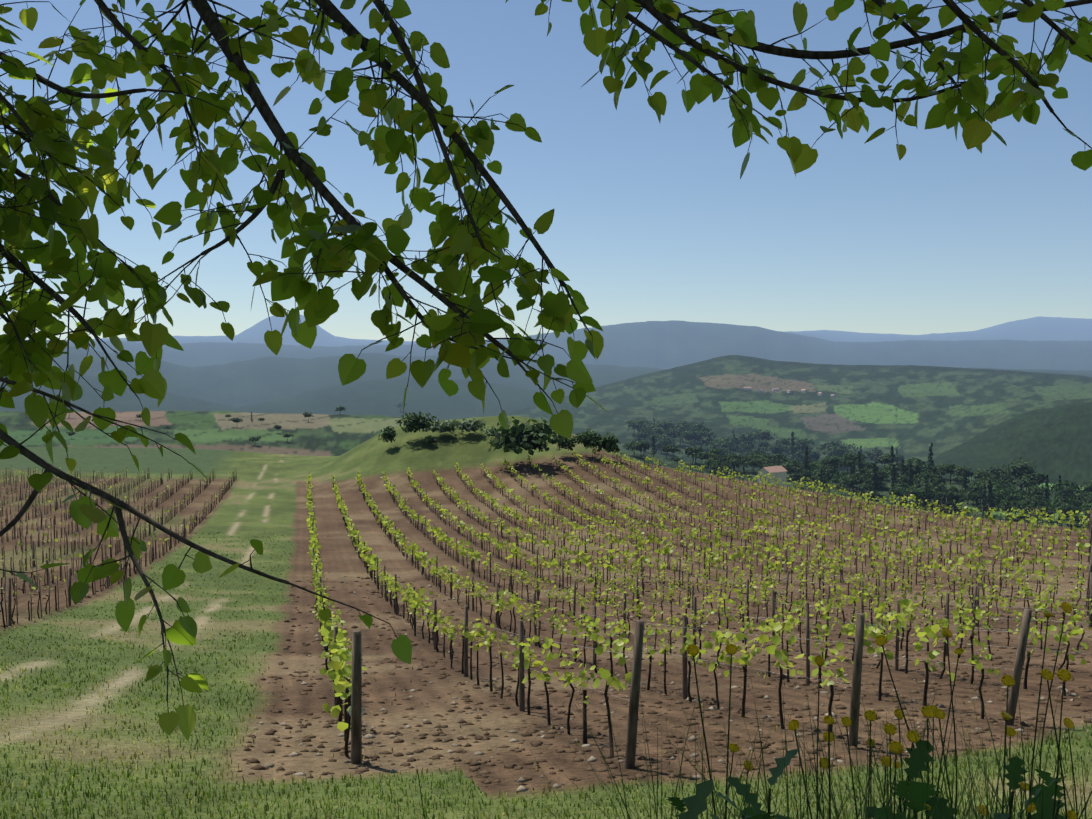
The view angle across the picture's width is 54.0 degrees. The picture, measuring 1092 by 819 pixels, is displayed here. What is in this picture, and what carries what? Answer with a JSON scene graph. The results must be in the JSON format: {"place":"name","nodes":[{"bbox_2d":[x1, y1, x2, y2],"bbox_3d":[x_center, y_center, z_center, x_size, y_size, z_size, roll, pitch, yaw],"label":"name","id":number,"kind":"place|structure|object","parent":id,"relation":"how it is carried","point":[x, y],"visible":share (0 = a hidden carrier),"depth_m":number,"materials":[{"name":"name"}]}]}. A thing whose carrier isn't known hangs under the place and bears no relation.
{"place":"outdoors","nodes":[
{"label":"outdoors","id":0,"kind":"place"},
{"bbox_2d":[0,314,1091,818],"bbox_3d":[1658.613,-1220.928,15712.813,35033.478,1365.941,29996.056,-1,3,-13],"label":"ground","id":1,"kind":"structure","parent":0,"point":[1000,394],"depth_m":58.69,"materials":[{"name":"green plant"}]},
{"bbox_2d":[0,471,234,627],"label":"vineyard trunks","id":2,"kind":"object","parent":1,"relation":"on","point":[227,485],"visible":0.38,"depth_m":62.07,"materials":[{"name":"brown plant"}]},
{"bbox_2d":[0,467,233,593],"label":"vine leaves","id":3,"kind":"object","parent":2,"relation":"attached to","point":[75,535],"visible":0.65,"depth_m":71.12,"materials":[{"name":"green plant"}]},
{"bbox_2d":[2,467,233,625],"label":"vineyard posts","id":4,"kind":"object","parent":1,"relation":"on","point":[9,605],"visible":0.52,"depth_m":62.47,"materials":[{"name":"brown wood"}]},
{"bbox_2d":[0,466,236,626],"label":"vineyard stakes","id":5,"kind":"object","parent":1,"relation":"on","point":[31,589],"visible":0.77,"depth_m":65.81,"materials":[{"name":"brown wood"}]},
{"bbox_2d":[0,0,1091,712],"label":"tree branches","id":6,"kind":"object","parent":1,"relation":"on","point":[214,26],"visible":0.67,"depth_m":2.96,"materials":[{"name":"brown plant"}]},
{"bbox_2d":[0,0,1091,740],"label":"tree leaves","id":7,"kind":"object","parent":6,"relation":"attached to","point":[386,144],"visible":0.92,"depth_m":2.92,"materials":[{"name":"green plant"}]},
{"bbox_2d":[0,531,1091,818],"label":"grass","id":8,"kind":"structure","parent":1,"relation":"on","point":[70,811],"depth_m":9.32,"materials":[{"name":"green plant"}]},
{"bbox_2d":[0,574,1091,791],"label":"soil clods","id":9,"kind":"object","parent":1,"relation":"on","point":[670,753],"visible":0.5,"depth_m":14.30,"materials":[{"name":"brown soil"}]},
{"bbox_2d":[66,402,1091,520],"bbox_3d":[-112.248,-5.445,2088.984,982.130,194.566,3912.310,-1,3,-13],"label":"distant trees","id":10,"kind":"object","parent":1,"relation":"on","point":[1005,493],"visible":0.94,"depth_m":644.59,"materials":[{"name":"green plant"}]},
{"bbox_2d":[71,408,1088,526],"bbox_3d":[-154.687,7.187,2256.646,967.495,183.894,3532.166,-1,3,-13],"label":"tree trunks","id":11,"kind":"object","parent":1,"relation":"on","point":[926,503],"visible":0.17,"depth_m":683.55,"materials":[{"name":"grey"}]},
{"bbox_2d":[305,447,1091,730],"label":"leaves","id":12,"kind":"object","parent":1,"relation":"on","point":[339,658],"visible":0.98,"depth_m":39.45,"materials":[{"name":"green plant"}]},
{"bbox_2d":[308,452,1091,768],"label":"vineyard posts","id":13,"kind":"object","parent":1,"relation":"on","point":[356,729],"visible":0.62,"depth_m":19.12,"materials":[{"name":"brown wood"}]},
{"bbox_2d":[349,706,363,715],"bbox_3d":[-1.876,2.981,10.589,0.146,0.150,0.006,0,7,-3],"label":"stone","id":14,"kind":"object","parent":13,"relation":"attached to","point":[362,710],"visible":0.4,"depth_m":10.59,"materials":[{"name":"white"}]},
{"bbox_2d":[315,460,1091,700],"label":"trellis wires","id":15,"kind":"object","parent":13,"relation":"attached to","point":[817,582],"visible":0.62,"depth_m":33.04,"materials":[{"name":"silver metal"}]},
{"bbox_2d":[309,451,1091,757],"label":"grapevine trunks","id":16,"kind":"object","parent":1,"relation":"on","point":[347,718],"visible":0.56,"depth_m":32.51,"materials":[{"name":"brown plant"}]},
{"bbox_2d":[757,466,786,486],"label":"house","id":17,"kind":"structure","parent":1,"relation":"on","point":[778,472],"depth_m":322.38,"materials":[{"name":"beige paint"}]},
{"bbox_2d":[0,0,1091,341],"label":"sky","id":18,"kind":"structure","parent":0,"point":[653,220],"materials":[{"name":"blue"}]},
{"bbox_2d":[10,670,1091,818],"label":"tall grass","id":19,"kind":"structure","parent":0,"point":[969,796],"depth_m":2.70,"materials":[{"name":"green plant"}]},
{"bbox_2d":[378,612,1091,818],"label":"weed","id":20,"kind":"object","parent":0,"point":[695,805],"depth_m":2.41,"materials":[{"name":"green plant"}]},
{"bbox_2d":[687,602,1076,818],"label":"flowers","id":21,"kind":"object","parent":20,"relation":"attached to","point":[895,747],"visible":0.92,"depth_m":2.61,"materials":[{"name":"plant"}]}
]}

